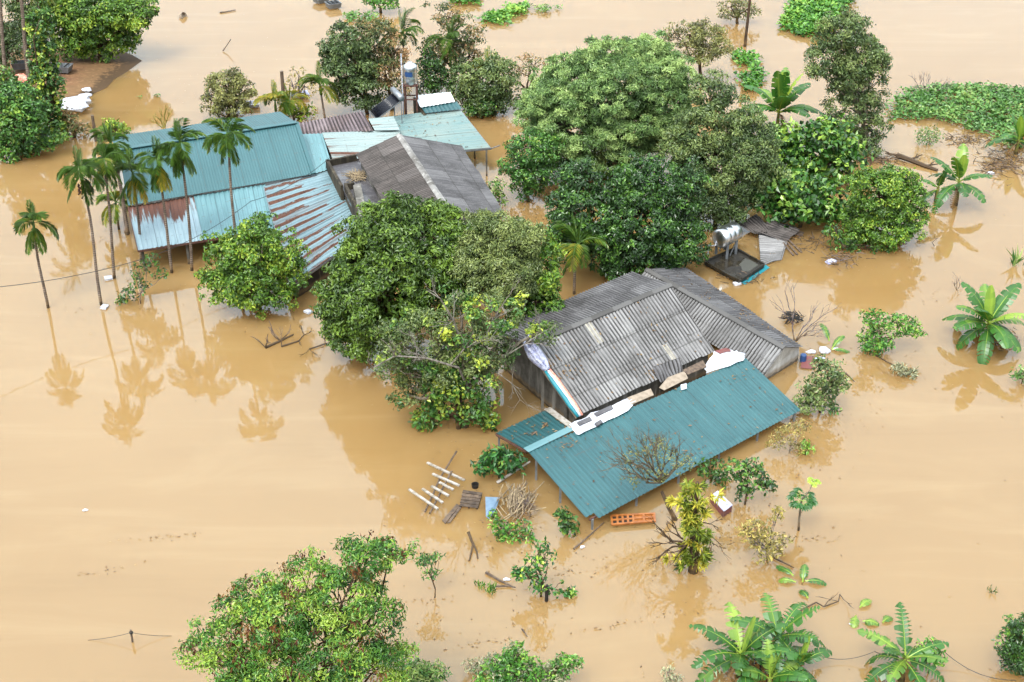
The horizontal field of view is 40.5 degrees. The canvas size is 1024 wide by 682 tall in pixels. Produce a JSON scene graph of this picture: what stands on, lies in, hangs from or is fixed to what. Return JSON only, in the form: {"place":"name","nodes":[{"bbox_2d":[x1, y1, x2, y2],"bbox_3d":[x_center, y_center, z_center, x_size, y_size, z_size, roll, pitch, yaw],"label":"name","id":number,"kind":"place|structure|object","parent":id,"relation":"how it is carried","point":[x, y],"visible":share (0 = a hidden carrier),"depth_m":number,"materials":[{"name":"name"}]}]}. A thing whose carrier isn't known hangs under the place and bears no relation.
{"place":"outdoors","nodes":[
{"label":"outdoors","id":0,"kind":"place"},
{"bbox_2d":[0,44,141,117],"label":"mud bank","id":1,"kind":"structure","parent":0,"point":[97,76],"depth_m":96.97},
{"bbox_2d":[0,15,27,73],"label":"shrub","id":2,"kind":"object","parent":1,"relation":"on","point":[13,43],"visible":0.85,"depth_m":94.40,"materials":[{"name":"green plant"}]},
{"bbox_2d":[2,0,45,48],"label":"tree","id":3,"kind":"object","parent":1,"relation":"on","point":[11,6],"visible":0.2,"depth_m":99.26,"materials":[{"name":"green plant"}]},
{"bbox_2d":[32,0,159,62],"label":"tree","id":4,"kind":"object","parent":1,"relation":"on","point":[85,24],"visible":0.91,"depth_m":96.67,"materials":[{"name":"green plant"}]},
{"bbox_2d":[0,0,1023,681],"bbox_3d":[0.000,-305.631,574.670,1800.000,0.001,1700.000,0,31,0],"label":"water","id":5,"kind":"structure","parent":0,"point":[164,408],"depth_m":58.97,"materials":[{"name":"liquid"}]},
{"bbox_2d":[0,78,50,164],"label":"shrub","id":6,"kind":"object","parent":5,"relation":"on","point":[23,127],"visible":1,"depth_m":82.55,"materials":[{"name":"green plant"}]},
{"bbox_2d":[13,200,58,307],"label":"palm tree","id":7,"kind":"object","parent":5,"relation":"on","point":[34,233],"visible":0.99,"depth_m":66.47,"materials":[{"name":"green plant"}]},
{"bbox_2d":[8,129,73,157],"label":"shrub","id":8,"kind":"object","parent":5,"relation":"on","point":[50,141],"visible":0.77,"depth_m":84.31,"materials":[{"name":"green plant"}]},
{"bbox_2d":[20,1,70,141],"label":"tree","id":9,"kind":"object","parent":5,"relation":"on","point":[43,68],"visible":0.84,"depth_m":84.22,"materials":[{"name":"green plant"}]},
{"bbox_2d":[61,95,90,111],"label":"sack heap","id":10,"kind":"object","parent":5,"relation":"on","point":[80,103],"visible":0.84,"depth_m":90.43,"materials":[{"name":"white plastic"}]},
{"bbox_2d":[61,106,91,138],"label":"shrub","id":11,"kind":"object","parent":5,"relation":"on","point":[74,126],"visible":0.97,"depth_m":86.65,"materials":[{"name":"brown plant"}]},
{"bbox_2d":[56,145,107,304],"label":"palm tree","id":12,"kind":"object","parent":5,"relation":"on","point":[84,166],"visible":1,"depth_m":65.33,"materials":[{"name":"green plant"}]},
{"bbox_2d":[78,133,130,278],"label":"palm tree","id":13,"kind":"object","parent":5,"relation":"on","point":[108,171],"visible":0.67,"depth_m":68.14,"materials":[{"name":"green plant"}]},
{"bbox_2d":[88,121,133,234],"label":"palm tree","id":14,"kind":"object","parent":5,"relation":"on","point":[109,137],"visible":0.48,"depth_m":72.97,"materials":[{"name":"green plant"}]},
{"bbox_2d":[95,182,130,229],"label":"palm tree","id":15,"kind":"object","parent":5,"relation":"on","point":[114,194],"visible":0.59,"depth_m":75.16,"materials":[{"name":"green plant"}]},
{"bbox_2d":[112,147,151,260],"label":"palm tree","id":16,"kind":"object","parent":5,"relation":"on","point":[135,183],"visible":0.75,"depth_m":70.44,"materials":[{"name":"green plant"}]},
{"bbox_2d":[114,252,168,305],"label":"shrub","id":17,"kind":"object","parent":5,"relation":"on","point":[124,298],"visible":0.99,"depth_m":68.39,"materials":[{"name":"green plant"}]},
{"bbox_2d":[133,135,183,272],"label":"palm tree","id":18,"kind":"object","parent":5,"relation":"on","point":[159,175],"visible":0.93,"depth_m":68.71,"materials":[{"name":"green plant"}]},
{"bbox_2d":[155,117,207,270],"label":"palm tree","id":19,"kind":"object","parent":5,"relation":"on","point":[180,157],"visible":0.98,"depth_m":68.43,"materials":[{"name":"green plant"}]},
{"bbox_2d":[112,111,329,270],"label":"house","id":20,"kind":"structure","parent":5,"relation":"on","point":[284,149],"depth_m":76.05,"materials":[{"name":"metal"}]},
{"bbox_2d":[199,66,257,118],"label":"shrub","id":21,"kind":"object","parent":5,"relation":"on","point":[223,99],"visible":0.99,"depth_m":89.08,"materials":[{"name":"green plant"}]},
{"bbox_2d":[201,116,255,241],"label":"palm tree","id":22,"kind":"object","parent":5,"relation":"on","point":[228,139],"visible":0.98,"depth_m":65.79,"materials":[{"name":"green plant"}]},
{"bbox_2d":[193,211,312,320],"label":"tree","id":23,"kind":"object","parent":5,"relation":"on","point":[255,282],"visible":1,"depth_m":66.57,"materials":[{"name":"green plant"}]},
{"bbox_2d":[252,79,291,115],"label":"palm tree","id":24,"kind":"object","parent":5,"relation":"on","point":[272,96],"visible":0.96,"depth_m":88.11,"materials":[{"name":"green plant"}]},
{"bbox_2d":[274,83,310,119],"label":"palm tree","id":25,"kind":"object","parent":5,"relation":"on","point":[292,102],"visible":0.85,"depth_m":88.82,"materials":[{"name":"green plant"}]},
{"bbox_2d":[172,530,420,681],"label":"tree","id":26,"kind":"object","parent":5,"relation":"on","point":[294,641],"visible":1,"depth_m":40.66,"materials":[{"name":"green plant"}]},
{"bbox_2d":[264,171,354,298],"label":"shed","id":27,"kind":"structure","parent":5,"relation":"on","point":[312,208],"depth_m":73.96,"materials":[{"name":"metal"}]},
{"bbox_2d":[297,60,342,117],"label":"palm tree","id":28,"kind":"object","parent":5,"relation":"on","point":[319,79],"visible":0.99,"depth_m":88.18,"materials":[{"name":"green plant"}]},
{"bbox_2d":[315,19,387,114],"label":"tree","id":29,"kind":"object","parent":5,"relation":"on","point":[339,54],"visible":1,"depth_m":88.25,"materials":[{"name":"green plant"}]},
{"bbox_2d":[350,17,413,110],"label":"tree","id":30,"kind":"object","parent":5,"relation":"on","point":[388,59],"visible":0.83,"depth_m":89.08,"materials":[{"name":"green plant"}]},
{"bbox_2d":[309,189,488,363],"bbox_3d":[-4.686,-2.763,63.003,8.330,8.939,6.095,-19,36,-29],"label":"tree","id":31,"kind":"object","parent":5,"relation":"on","point":[358,295],"visible":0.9,"depth_m":61.30,"materials":[{"name":"green plant"}]},
{"bbox_2d":[299,92,499,175],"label":"shed","id":32,"kind":"structure","parent":5,"relation":"on","point":[346,134],"depth_m":82.39,"materials":[{"name":"metal"}]},
{"bbox_2d":[370,87,404,119],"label":"solar water heater","id":33,"kind":"object","parent":32,"relation":"on","point":[389,102],"visible":0.98,"depth_m":83.26,"materials":[{"name":"metal"}]},
{"bbox_2d":[400,54,418,114],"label":"water tank","id":34,"kind":"object","parent":32,"relation":"on","point":[409,78],"visible":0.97,"depth_m":83.73,"materials":[{"name":"silver metal"}]},
{"bbox_2d":[379,7,424,64],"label":"palm tree","id":35,"kind":"object","parent":5,"relation":"on","point":[406,30],"visible":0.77,"depth_m":89.98,"materials":[{"name":"green plant"}]},
{"bbox_2d":[325,133,502,244],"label":"house","id":36,"kind":"structure","parent":5,"relation":"on","point":[416,166],"depth_m":74.58,"materials":[{"name":"metal"}]},
{"bbox_2d":[391,653,451,681],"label":"shrub","id":37,"kind":"object","parent":5,"relation":"on","point":[424,672],"visible":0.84,"depth_m":45.78,"materials":[{"name":"green plant"}]},
{"bbox_2d":[415,551,445,597],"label":"shrub","id":38,"kind":"object","parent":5,"relation":"on","point":[427,557],"visible":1,"depth_m":49.64,"materials":[{"name":"green plant"}]},
{"bbox_2d":[415,44,456,94],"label":"tree","id":39,"kind":"object","parent":5,"relation":"on","point":[430,64],"visible":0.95,"depth_m":91.39,"materials":[{"name":"green plant"}]},
{"bbox_2d":[408,451,464,513],"bbox_3d":[-2.936,5.653,56.169,1.920,0.328,3.922,10,33,17],"label":"ladder frame","id":40,"kind":"object","parent":5,"relation":"on","point":[440,477],"visible":1,"depth_m":55.80,"materials":[{"name":"grey wood"}]},
{"bbox_2d":[423,14,466,94],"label":"palm tree","id":41,"kind":"object","parent":5,"relation":"on","point":[450,35],"visible":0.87,"depth_m":90.69,"materials":[{"name":"green plant"}]},
{"bbox_2d":[419,1,487,92],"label":"tree","id":42,"kind":"object","parent":5,"relation":"on","point":[469,44],"visible":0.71,"depth_m":91.59,"materials":[{"name":"green plant"}]},
{"bbox_2d":[408,356,501,433],"bbox_3d":[-2.483,2.450,59.045,4.097,4.054,2.266,0,31,0],"label":"shrub","id":43,"kind":"object","parent":5,"relation":"on","point":[453,394],"visible":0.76,"depth_m":58.83,"materials":[{"name":"green plant"}]},
{"bbox_2d":[366,277,562,428],"bbox_3d":[-1.863,0.711,57.657,8.013,8.440,4.040,0,31,0],"label":"tree","id":44,"kind":"object","parent":5,"relation":"on","point":[416,363],"visible":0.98,"depth_m":57.20,"materials":[{"name":"green plant"}]},
{"bbox_2d":[459,490,481,508],"bbox_3d":[-1.662,6.342,55.315,0.800,0.120,1.050,5,31,8],"label":"pallet","id":45,"kind":"object","parent":5,"relation":"on","point":[471,497],"visible":1,"depth_m":55.25,"materials":[{"name":"brown wood"}]},
{"bbox_2d":[444,49,522,117],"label":"tree","id":46,"kind":"object","parent":5,"relation":"on","point":[472,83],"visible":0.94,"depth_m":89.11,"materials":[{"name":"green plant"}]},
{"bbox_2d":[445,208,549,356],"bbox_3d":[-0.843,-2.343,63.334,4.524,7.832,4.147,11,33,17],"label":"tree","id":47,"kind":"object","parent":5,"relation":"on","point":[499,254],"visible":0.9,"depth_m":61.53,"materials":[{"name":"green plant"}]},
{"bbox_2d":[470,442,527,479],"bbox_3d":[-0.525,5.087,56.467,2.356,2.124,1.742,0,31,0],"label":"shrub","id":48,"kind":"object","parent":5,"relation":"on","point":[491,458],"visible":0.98,"depth_m":56.02,"materials":[{"name":"green plant"}]},
{"bbox_2d":[474,0,532,25],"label":"water weed","id":49,"kind":"object","parent":5,"relation":"on","point":[507,11],"visible":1,"depth_m":107.85,"materials":[{"name":"green plant"}]},
{"bbox_2d":[486,509,534,543],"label":"shrub","id":50,"kind":"object","parent":5,"relation":"on","point":[503,531],"visible":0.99,"depth_m":53.08,"materials":[{"name":"plant"}]},
{"bbox_2d":[2,13,1023,681],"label":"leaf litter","id":51,"kind":"object","parent":5,"relation":"on","point":[532,489],"visible":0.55,"depth_m":53.91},
{"bbox_2d":[496,473,545,530],"bbox_3d":[0.213,6.362,54.720,2.220,0.744,2.904,21,37,31],"label":"straw bundle","id":52,"kind":"object","parent":5,"relation":"on","point":[513,496],"visible":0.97,"depth_m":54.78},
{"bbox_2d":[470,638,584,681],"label":"shrub","id":53,"kind":"object","parent":5,"relation":"on","point":[512,660],"visible":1,"depth_m":45.59,"materials":[{"name":"green plant"}]},
{"bbox_2d":[509,52,547,91],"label":"shrub","id":54,"kind":"object","parent":5,"relation":"on","point":[527,67],"visible":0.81,"depth_m":90.06,"materials":[{"name":"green plant"}]},
{"bbox_2d":[496,126,567,202],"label":"tree","id":55,"kind":"object","parent":5,"relation":"on","point":[532,165],"visible":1,"depth_m":77.49,"materials":[{"name":"green plant"}]},
{"bbox_2d":[502,225,567,325],"bbox_3d":[0.919,-2.321,64.163,3.760,6.972,3.582,0,31,0],"label":"tree","id":56,"kind":"object","parent":5,"relation":"on","point":[547,293],"visible":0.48,"depth_m":63.55,"materials":[{"name":"green plant"}]},
{"bbox_2d":[510,536,576,598],"bbox_3d":[1.172,8.397,49.957,2.516,3.152,1.040,0,31,0],"label":"shrub","id":57,"kind":"object","parent":5,"relation":"on","point":[569,592],"visible":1,"depth_m":49.88,"materials":[{"name":"green plant"}]},
{"bbox_2d":[552,506,580,537],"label":"shrub","id":58,"kind":"object","parent":5,"relation":"on","point":[566,519],"visible":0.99,"depth_m":53.11,"materials":[{"name":"green plant"}]},
{"bbox_2d":[544,213,608,294],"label":"palm tree","id":59,"kind":"object","parent":5,"relation":"on","point":[576,248],"visible":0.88,"depth_m":68.20,"materials":[{"name":"green plant"}]},
{"bbox_2d":[496,271,714,422],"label":"house","id":60,"kind":"structure","parent":5,"relation":"on","point":[619,298],"depth_m":61.35,"materials":[{"name":"metal"}]},
{"bbox_2d":[523,335,582,416],"bbox_3d":[1.693,1.458,58.511,0.681,2.677,3.360,-26,40,-36],"label":"tarp","id":61,"kind":"object","parent":60,"relation":"on","point":[536,356],"visible":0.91,"depth_m":58.51,"materials":[{"name":"plastic"}]},
{"bbox_2d":[510,27,708,177],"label":"tree","id":62,"kind":"object","parent":5,"relation":"on","point":[621,123],"visible":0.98,"depth_m":77.67,"materials":[{"name":"green plant"}]},
{"bbox_2d":[543,151,718,280],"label":"tree","id":63,"kind":"object","parent":5,"relation":"on","point":[623,209],"visible":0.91,"depth_m":69.12,"materials":[{"name":"green plant"}]},
{"bbox_2d":[610,512,655,525],"bbox_3d":[4.739,6.954,54.136,1.826,0.074,0.639,-2,31,-4],"label":"brick","id":64,"kind":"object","parent":5,"relation":"on","point":[627,519],"depth_m":54.13,"materials":[{"name":"orange brick"}]},
{"bbox_2d":[595,425,696,520],"bbox_3d":[5.155,4.766,53.693,3.937,4.813,2.959,0,31,0],"label":"tree","id":65,"kind":"object","parent":5,"relation":"on","point":[661,479],"visible":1,"depth_m":53.35,"materials":[{"name":"brown plant"}]},
{"bbox_2d":[495,358,799,529],"bbox_3d":[6.055,4.222,59.206,12.604,2.775,6.540,-21,37,-31],"label":"roof","id":66,"kind":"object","parent":5,"relation":"on","point":[697,400],"visible":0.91,"depth_m":57.87,"materials":[{"name":"teal metal"}]},
{"bbox_2d":[569,399,634,434],"bbox_3d":[3.842,3.118,58.385,3.571,0.154,0.804,-23,38,-33],"label":"plastic sheet","id":67,"kind":"object","parent":66,"relation":"on","point":[622,407],"visible":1,"depth_m":58.27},
{"bbox_2d":[704,350,744,372],"bbox_3d":[9.363,0.795,62.139,2.541,0.203,1.144,-17,35,-26],"label":"plastic sheet","id":68,"kind":"object","parent":66,"relation":"on","point":[716,360],"visible":1,"depth_m":62.08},
{"bbox_2d":[646,476,733,574],"bbox_3d":[6.562,6.921,50.577,3.304,4.846,1.788,0,31,0],"label":"tree","id":69,"kind":"object","parent":5,"relation":"on","point":[691,526],"visible":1,"depth_m":50.29,"materials":[{"name":"green plant"}]},
{"bbox_2d":[662,16,734,77],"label":"tree","id":70,"kind":"object","parent":5,"relation":"on","point":[696,36],"visible":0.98,"depth_m":93.37,"materials":[{"name":"green plant"}]},
{"bbox_2d":[694,455,732,489],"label":"shrub","id":71,"kind":"object","parent":5,"relation":"on","point":[706,470],"visible":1,"depth_m":56.04,"materials":[{"name":"green plant"}]},
{"bbox_2d":[656,68,783,226],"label":"tree","id":72,"kind":"object","parent":5,"relation":"on","point":[743,149],"visible":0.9,"depth_m":73.43,"materials":[{"name":"green plant"}]},
{"bbox_2d":[642,267,802,378],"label":"outbuilding","id":73,"kind":"structure","parent":5,"relation":"on","point":[720,323],"depth_m":65.06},
{"bbox_2d":[668,153,792,232],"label":"shrub","id":74,"kind":"object","parent":5,"relation":"on","point":[770,170],"visible":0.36,"depth_m":74.58,"materials":[{"name":"green plant"}]},
{"bbox_2d":[704,247,764,282],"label":"rooftop slab","id":75,"kind":"structure","parent":5,"relation":"on","point":[732,266],"depth_m":72.21,"materials":[{"name":"grey"}]},
{"bbox_2d":[707,222,742,258],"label":"water tank","id":76,"kind":"object","parent":75,"relation":"on","point":[724,237],"visible":0.98,"depth_m":72.41,"materials":[{"name":"silver metal"}]},
{"bbox_2d":[716,0,761,23],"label":"shrub","id":77,"kind":"object","parent":5,"relation":"on","point":[737,12],"visible":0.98,"depth_m":105.93,"materials":[{"name":"green plant"}]},
{"bbox_2d":[689,602,801,681],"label":"banana plant","id":78,"kind":"object","parent":5,"relation":"on","point":[751,638],"visible":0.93,"depth_m":46.28,"materials":[{"name":"green plant"}]},
{"bbox_2d":[731,46,762,67],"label":"water weed","id":79,"kind":"object","parent":5,"relation":"on","point":[744,57],"visible":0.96,"depth_m":99.19,"materials":[{"name":"green plant"}]},
{"bbox_2d":[723,456,777,504],"bbox_3d":[9.361,5.697,54.736,2.289,2.872,1.356,0,31,0],"label":"shrub","id":80,"kind":"object","parent":5,"relation":"on","point":[745,489],"visible":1,"depth_m":54.37,"materials":[{"name":"green plant"}]},
{"bbox_2d":[733,62,769,90],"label":"water weed","id":81,"kind":"object","parent":5,"relation":"on","point":[748,78],"visible":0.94,"depth_m":95.77,"materials":[{"name":"green plant"}]},
{"bbox_2d":[734,505,794,564],"bbox_3d":[9.418,7.383,51.648,2.254,3.152,1.344,0,31,0],"label":"shrub","id":82,"kind":"object","parent":5,"relation":"on","point":[769,544],"visible":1,"depth_m":51.51,"materials":[{"name":"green plant"}]},
{"bbox_2d":[735,639,808,681],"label":"banana plant","id":83,"kind":"object","parent":5,"relation":"on","point":[784,674],"visible":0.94,"depth_m":45.85,"materials":[{"name":"green plant"}]},
{"bbox_2d":[758,233,786,264],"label":"roof sheet","id":84,"kind":"object","parent":5,"relation":"on","point":[768,245],"visible":1,"depth_m":74.02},
{"bbox_2d":[753,221,799,240],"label":"roof sheet","id":85,"kind":"object","parent":84,"relation":"on","point":[780,231],"visible":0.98,"depth_m":75.36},
{"bbox_2d":[739,214,772,233],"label":"roof sheet","id":86,"kind":"object","parent":85,"relation":"on","point":[756,221],"visible":0.95,"depth_m":75.68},
{"bbox_2d":[730,593,825,681],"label":"banana plant","id":87,"kind":"object","parent":5,"relation":"on","point":[799,636],"visible":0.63,"depth_m":47.01,"materials":[{"name":"green plant"}]},
{"bbox_2d":[741,67,823,126],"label":"banana plant","id":88,"kind":"object","parent":5,"relation":"on","point":[783,95],"visible":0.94,"depth_m":85.22,"materials":[{"name":"green plant"}]},
{"bbox_2d":[765,418,812,455],"bbox_3d":[11.527,4.139,57.933,2.029,2.240,1.220,0,31,0],"label":"shrub","id":89,"kind":"object","parent":5,"relation":"on","point":[787,431],"visible":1,"depth_m":57.69,"materials":[{"name":"brown plant"}]},
{"bbox_2d":[744,165,852,231],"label":"shrub","id":90,"kind":"object","parent":5,"relation":"on","point":[794,200],"visible":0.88,"depth_m":75.03,"materials":[{"name":"green plant"}]},
{"bbox_2d":[770,633,831,681],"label":"banana plant","id":91,"kind":"object","parent":5,"relation":"on","point":[807,657],"visible":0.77,"depth_m":46.73,"materials":[{"name":"green plant"}]},
{"bbox_2d":[786,477,820,530],"bbox_3d":[11.137,6.499,53.312,1.180,2.947,1.217,-11,33,-17],"label":"papaya tree","id":92,"kind":"object","parent":5,"relation":"on","point":[811,501],"visible":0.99,"depth_m":52.96,"materials":[{"name":"green plant"}]},
{"bbox_2d":[770,280,839,341],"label":"shrub","id":93,"kind":"object","parent":5,"relation":"on","point":[800,336],"visible":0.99,"depth_m":65.66,"materials":[{"name":"plant"}]},
{"bbox_2d":[776,0,854,36],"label":"water weed","id":94,"kind":"object","parent":5,"relation":"on","point":[795,14],"visible":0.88,"depth_m":107.06,"materials":[{"name":"green plant"}]},
{"bbox_2d":[763,113,875,190],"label":"shrub","id":95,"kind":"object","parent":5,"relation":"on","point":[804,144],"visible":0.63,"depth_m":79.86,"materials":[{"name":"green plant"}]},
{"bbox_2d":[792,354,851,414],"bbox_3d":[13.458,2.142,60.131,2.521,3.401,1.674,0,31,0],"label":"shrub","id":96,"kind":"object","parent":5,"relation":"on","point":[833,382],"visible":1,"depth_m":59.80,"materials":[{"name":"green plant"}]},
{"bbox_2d":[800,2,894,158],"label":"tree","id":97,"kind":"object","parent":5,"relation":"on","point":[848,80],"visible":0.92,"depth_m":81.61,"materials":[{"name":"green plant"}]},
{"bbox_2d":[821,221,889,254],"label":"shrub","id":98,"kind":"object","parent":5,"relation":"on","point":[851,246],"visible":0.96,"depth_m":73.73,"materials":[{"name":"green plant"}]},
{"bbox_2d":[850,598,892,627],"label":"leaves","id":99,"kind":"object","parent":5,"relation":"on","point":[854,623],"visible":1,"depth_m":49.28,"materials":[{"name":"green plant"}]},
{"bbox_2d":[836,161,937,251],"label":"shrub","id":100,"kind":"object","parent":5,"relation":"on","point":[892,208],"visible":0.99,"depth_m":72.94,"materials":[{"name":"green plant"}]},
{"bbox_2d":[856,307,927,357],"bbox_3d":[17.666,-0.312,64.815,3.214,2.800,1.895,-4,31,-7],"label":"shrub","id":101,"kind":"object","parent":5,"relation":"on","point":[879,340],"visible":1,"depth_m":64.44,"materials":[{"name":"green plant"}]},
{"bbox_2d":[857,602,948,681],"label":"banana plant","id":102,"kind":"object","parent":5,"relation":"on","point":[894,653],"visible":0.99,"depth_m":46.34,"materials":[{"name":"green plant"}]},
{"bbox_2d":[882,80,1023,148],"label":"water weed","id":103,"kind":"object","parent":5,"relation":"on","point":[1005,96],"visible":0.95,"depth_m":91.14,"materials":[{"name":"green plant"}]},
{"bbox_2d":[927,143,992,209],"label":"banana plant","id":104,"kind":"object","parent":5,"relation":"on","point":[961,165],"visible":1,"depth_m":77.69,"materials":[{"name":"green plant"}]},
{"bbox_2d":[942,282,1023,364],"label":"banana plant","id":105,"kind":"object","parent":5,"relation":"on","point":[989,308],"visible":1,"depth_m":64.60,"materials":[{"name":"green plant"}]},
{"bbox_2d":[971,145,1023,185],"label":"debris heap","id":106,"kind":"object","parent":5,"relation":"on","point":[998,164],"visible":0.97,"depth_m":83.63,"materials":[{"name":"brown wood"}]},
{"bbox_2d":[985,114,1023,156],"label":"banana plant","id":107,"kind":"object","parent":5,"relation":"on","point":[1018,130],"visible":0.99,"depth_m":84.40,"materials":[{"name":"green plant"}]},
{"bbox_2d":[991,612,1023,676],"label":"shrub","id":108,"kind":"object","parent":5,"relation":"on","point":[1012,651],"visible":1,"depth_m":46.30,"materials":[{"name":"green plant"}]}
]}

